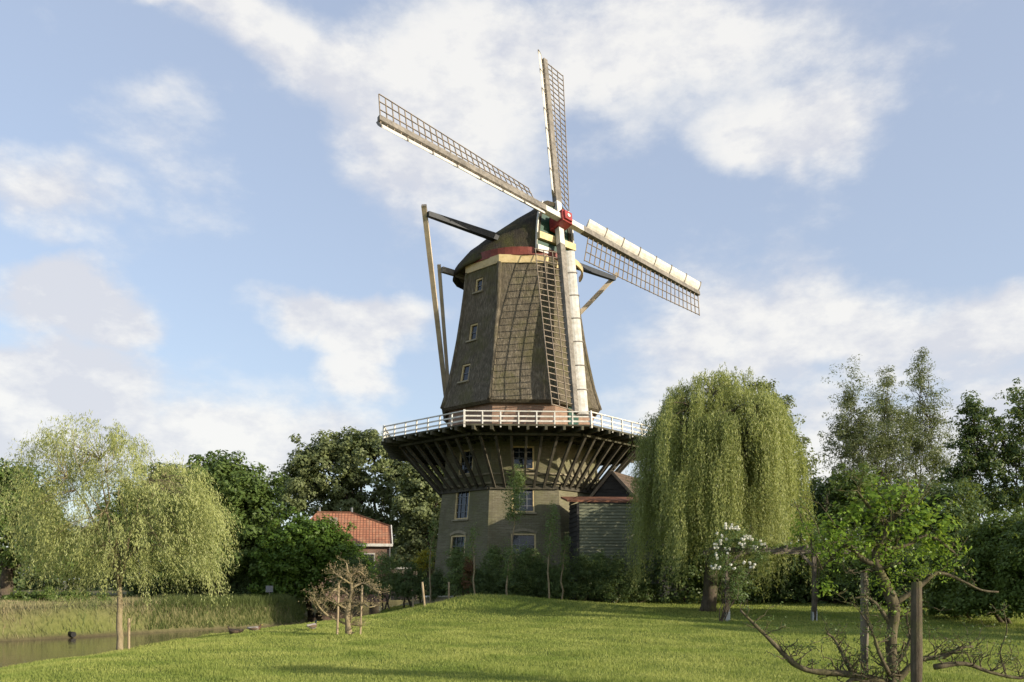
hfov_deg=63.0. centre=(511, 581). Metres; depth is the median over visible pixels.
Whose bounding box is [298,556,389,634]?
fruit tree
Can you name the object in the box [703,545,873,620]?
pergola
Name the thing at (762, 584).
bush
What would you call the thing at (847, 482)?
bush
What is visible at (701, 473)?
weeping willow
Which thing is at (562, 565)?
young tree
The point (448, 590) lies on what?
wooden stake
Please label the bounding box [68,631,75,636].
drain pipe
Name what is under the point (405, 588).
shrub
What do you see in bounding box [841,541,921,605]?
bush
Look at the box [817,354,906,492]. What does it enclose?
airy willow
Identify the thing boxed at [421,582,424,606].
wooden stake
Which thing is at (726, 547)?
rose bush
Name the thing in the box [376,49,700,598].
windmill
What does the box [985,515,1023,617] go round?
hazel bush
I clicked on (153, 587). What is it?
hedge
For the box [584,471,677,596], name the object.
barn
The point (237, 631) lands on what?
duck
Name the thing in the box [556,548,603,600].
shrub
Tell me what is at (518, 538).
window
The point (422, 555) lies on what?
shrub
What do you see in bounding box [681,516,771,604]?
bush
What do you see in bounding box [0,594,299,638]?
dry bank grass
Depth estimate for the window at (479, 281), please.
48.06 m
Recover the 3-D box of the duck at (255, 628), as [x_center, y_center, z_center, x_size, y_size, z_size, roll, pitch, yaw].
[-9.053,1.614,29.501,0.555,0.289,0.248,0,0,-10]
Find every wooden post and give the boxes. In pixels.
[860,573,868,672]
[910,582,922,681]
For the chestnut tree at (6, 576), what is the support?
on the ground at (103, 615)
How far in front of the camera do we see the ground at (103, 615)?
31.28 m
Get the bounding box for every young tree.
[424,515,439,603]
[463,522,483,594]
[500,545,517,594]
[501,463,528,574]
[541,497,560,598]
[556,529,572,599]
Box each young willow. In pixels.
[0,409,244,649]
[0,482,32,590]
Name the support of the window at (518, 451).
in the windmill
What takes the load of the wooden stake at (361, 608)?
on the ground at (103, 615)
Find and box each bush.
[640,508,734,604]
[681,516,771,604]
[704,521,770,621]
[721,539,788,601]
[761,504,840,604]
[795,476,851,600]
[801,522,885,604]
[816,462,885,601]
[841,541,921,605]
[848,474,952,597]
[882,541,945,607]
[902,478,988,550]
[922,521,992,618]
[937,509,1023,623]
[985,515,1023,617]
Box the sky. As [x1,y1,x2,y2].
[0,0,1023,581]
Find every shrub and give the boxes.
[325,552,381,615]
[356,550,412,609]
[389,553,427,607]
[412,547,434,602]
[423,567,451,600]
[440,543,481,596]
[461,557,476,594]
[461,567,500,594]
[476,538,520,589]
[486,567,536,597]
[505,541,545,595]
[526,554,556,598]
[542,563,574,599]
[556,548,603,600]
[575,546,614,601]
[585,549,637,602]
[621,564,658,602]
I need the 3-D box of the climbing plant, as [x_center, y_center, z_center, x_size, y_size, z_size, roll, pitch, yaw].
[10.988,-0.224,30.035,4.434,3.304,1.696,0,0,0]
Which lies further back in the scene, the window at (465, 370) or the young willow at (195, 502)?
the window at (465, 370)
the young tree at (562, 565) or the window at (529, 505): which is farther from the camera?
the window at (529, 505)
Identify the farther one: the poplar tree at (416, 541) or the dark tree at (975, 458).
the poplar tree at (416, 541)
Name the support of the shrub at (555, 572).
on the ground at (103, 615)
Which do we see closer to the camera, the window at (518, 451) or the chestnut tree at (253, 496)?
the window at (518, 451)
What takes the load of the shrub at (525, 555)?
on the ground at (103, 615)
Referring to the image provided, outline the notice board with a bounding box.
[266,586,272,594]
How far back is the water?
29.54 m
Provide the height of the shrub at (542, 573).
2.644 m
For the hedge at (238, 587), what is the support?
on the ground at (103, 615)
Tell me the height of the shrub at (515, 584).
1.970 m
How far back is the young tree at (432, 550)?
42.47 m
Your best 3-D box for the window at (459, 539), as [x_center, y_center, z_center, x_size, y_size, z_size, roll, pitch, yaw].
[-3.046,-2.086,46.818,1.400,1.565,0.363,0,0,42]
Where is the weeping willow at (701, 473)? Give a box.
[622,363,817,611]
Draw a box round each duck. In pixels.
[225,626,243,633]
[247,624,260,630]
[307,620,317,630]
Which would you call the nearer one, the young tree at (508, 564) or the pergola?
the pergola
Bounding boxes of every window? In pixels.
[364,553,374,567]
[447,530,466,557]
[451,484,469,521]
[457,363,470,383]
[458,449,473,475]
[465,323,477,342]
[472,277,482,294]
[509,528,536,556]
[510,446,534,470]
[511,480,536,513]
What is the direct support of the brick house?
on the ground at (103, 615)
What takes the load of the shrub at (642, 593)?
on the ground at (103, 615)
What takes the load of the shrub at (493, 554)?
on the ground at (103, 615)
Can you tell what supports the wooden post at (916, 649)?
on the ground at (103, 615)
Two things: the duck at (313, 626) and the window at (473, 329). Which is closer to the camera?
the duck at (313, 626)
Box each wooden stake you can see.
[127,618,129,648]
[336,583,339,633]
[359,585,362,633]
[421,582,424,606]
[448,582,449,598]
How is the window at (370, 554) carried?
in the brick house
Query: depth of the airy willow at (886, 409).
50.48 m
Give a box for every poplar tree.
[267,425,438,603]
[390,463,443,594]
[717,376,826,538]
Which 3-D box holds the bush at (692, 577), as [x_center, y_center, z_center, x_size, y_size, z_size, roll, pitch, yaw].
[8.553,-2.570,41.211,4.860,7.794,6.536,0,0,0]
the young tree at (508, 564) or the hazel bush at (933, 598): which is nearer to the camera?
the hazel bush at (933, 598)
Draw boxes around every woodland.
[0,542,434,595]
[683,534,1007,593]
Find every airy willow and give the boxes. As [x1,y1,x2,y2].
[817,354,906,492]
[851,364,939,498]
[877,346,974,509]
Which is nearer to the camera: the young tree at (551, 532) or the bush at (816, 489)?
the young tree at (551, 532)
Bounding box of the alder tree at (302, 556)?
[246,506,382,616]
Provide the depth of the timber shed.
42.57 m
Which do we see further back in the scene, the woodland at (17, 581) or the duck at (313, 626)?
the woodland at (17, 581)
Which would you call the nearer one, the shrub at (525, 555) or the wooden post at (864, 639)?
the wooden post at (864, 639)
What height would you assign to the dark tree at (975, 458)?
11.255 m
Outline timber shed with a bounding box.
[561,496,657,600]
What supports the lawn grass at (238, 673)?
on the ground at (103, 615)
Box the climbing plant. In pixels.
[759,530,871,619]
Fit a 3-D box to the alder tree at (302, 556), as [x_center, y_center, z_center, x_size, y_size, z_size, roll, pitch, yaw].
[-11.588,-0.551,47.667,7.664,7.363,6.438,0,0,41]
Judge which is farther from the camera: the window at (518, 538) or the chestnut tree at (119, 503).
the chestnut tree at (119, 503)
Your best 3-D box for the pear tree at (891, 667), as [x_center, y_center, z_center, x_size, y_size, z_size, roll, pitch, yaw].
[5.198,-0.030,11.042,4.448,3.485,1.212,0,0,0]
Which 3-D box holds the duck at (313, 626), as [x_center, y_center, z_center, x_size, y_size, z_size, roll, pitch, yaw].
[-6.492,1.427,27.207,0.248,0.347,0.555,0,0,25]
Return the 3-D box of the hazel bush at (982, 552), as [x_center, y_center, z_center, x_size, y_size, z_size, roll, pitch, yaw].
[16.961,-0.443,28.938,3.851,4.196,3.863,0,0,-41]
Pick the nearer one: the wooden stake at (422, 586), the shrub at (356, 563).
the wooden stake at (422, 586)
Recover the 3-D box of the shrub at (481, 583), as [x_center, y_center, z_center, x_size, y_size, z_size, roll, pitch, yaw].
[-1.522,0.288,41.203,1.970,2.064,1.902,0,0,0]
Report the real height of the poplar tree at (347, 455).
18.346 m
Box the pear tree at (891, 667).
[734,456,1023,681]
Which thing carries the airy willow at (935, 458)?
on the ground at (103, 615)
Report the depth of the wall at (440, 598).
43.05 m
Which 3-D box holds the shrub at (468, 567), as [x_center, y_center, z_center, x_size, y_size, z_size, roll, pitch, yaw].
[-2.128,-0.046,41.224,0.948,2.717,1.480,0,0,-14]
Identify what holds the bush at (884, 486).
on the ground at (103, 615)
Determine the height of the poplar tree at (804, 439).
16.367 m
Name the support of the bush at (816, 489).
on the ground at (103, 615)
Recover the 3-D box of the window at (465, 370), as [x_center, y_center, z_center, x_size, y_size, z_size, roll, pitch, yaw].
[-2.662,-11.817,47.534,0.880,1.142,0.502,0,0,42]
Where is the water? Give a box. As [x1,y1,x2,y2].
[0,602,407,666]
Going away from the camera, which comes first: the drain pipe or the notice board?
the drain pipe
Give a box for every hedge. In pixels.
[1,584,110,602]
[112,571,244,597]
[213,574,290,596]
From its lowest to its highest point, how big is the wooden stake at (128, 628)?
1.000 m
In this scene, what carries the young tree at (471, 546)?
on the ground at (103, 615)
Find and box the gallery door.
[567,406,578,423]
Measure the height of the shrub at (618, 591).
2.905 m
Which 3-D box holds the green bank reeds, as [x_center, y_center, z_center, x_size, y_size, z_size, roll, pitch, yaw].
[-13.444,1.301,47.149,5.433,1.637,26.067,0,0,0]
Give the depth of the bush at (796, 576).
40.19 m
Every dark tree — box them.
[930,390,1023,520]
[973,377,1023,516]
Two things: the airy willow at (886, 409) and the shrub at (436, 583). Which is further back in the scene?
the airy willow at (886, 409)
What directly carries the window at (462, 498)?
in the windmill
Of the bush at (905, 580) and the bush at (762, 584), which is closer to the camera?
the bush at (905, 580)
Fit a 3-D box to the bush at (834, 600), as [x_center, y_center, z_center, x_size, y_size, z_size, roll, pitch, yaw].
[16.006,-0.733,40.469,4.276,4.454,4.473,0,0,0]
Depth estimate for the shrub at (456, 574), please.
41.65 m
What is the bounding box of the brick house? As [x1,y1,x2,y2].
[311,507,392,601]
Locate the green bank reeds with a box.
[123,592,315,630]
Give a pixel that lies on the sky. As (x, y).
(212, 236)
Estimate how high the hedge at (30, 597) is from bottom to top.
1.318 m
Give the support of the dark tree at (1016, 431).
on the ground at (103, 615)
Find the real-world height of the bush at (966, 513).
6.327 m
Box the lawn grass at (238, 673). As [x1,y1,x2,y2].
[0,592,1023,681]
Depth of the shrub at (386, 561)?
44.17 m
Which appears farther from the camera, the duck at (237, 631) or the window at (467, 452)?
the window at (467, 452)
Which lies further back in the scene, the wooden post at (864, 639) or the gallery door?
the gallery door
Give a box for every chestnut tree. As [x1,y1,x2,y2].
[0,457,105,598]
[77,461,189,594]
[134,449,296,595]
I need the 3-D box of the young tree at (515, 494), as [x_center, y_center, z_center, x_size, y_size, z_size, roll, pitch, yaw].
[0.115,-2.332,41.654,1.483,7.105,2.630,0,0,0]
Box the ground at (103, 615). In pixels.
[0,583,1023,681]
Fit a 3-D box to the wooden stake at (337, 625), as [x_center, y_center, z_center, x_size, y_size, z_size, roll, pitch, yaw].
[-5.185,0.898,24.900,0.115,1.702,0.068,0,0,0]
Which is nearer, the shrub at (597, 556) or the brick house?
the shrub at (597, 556)

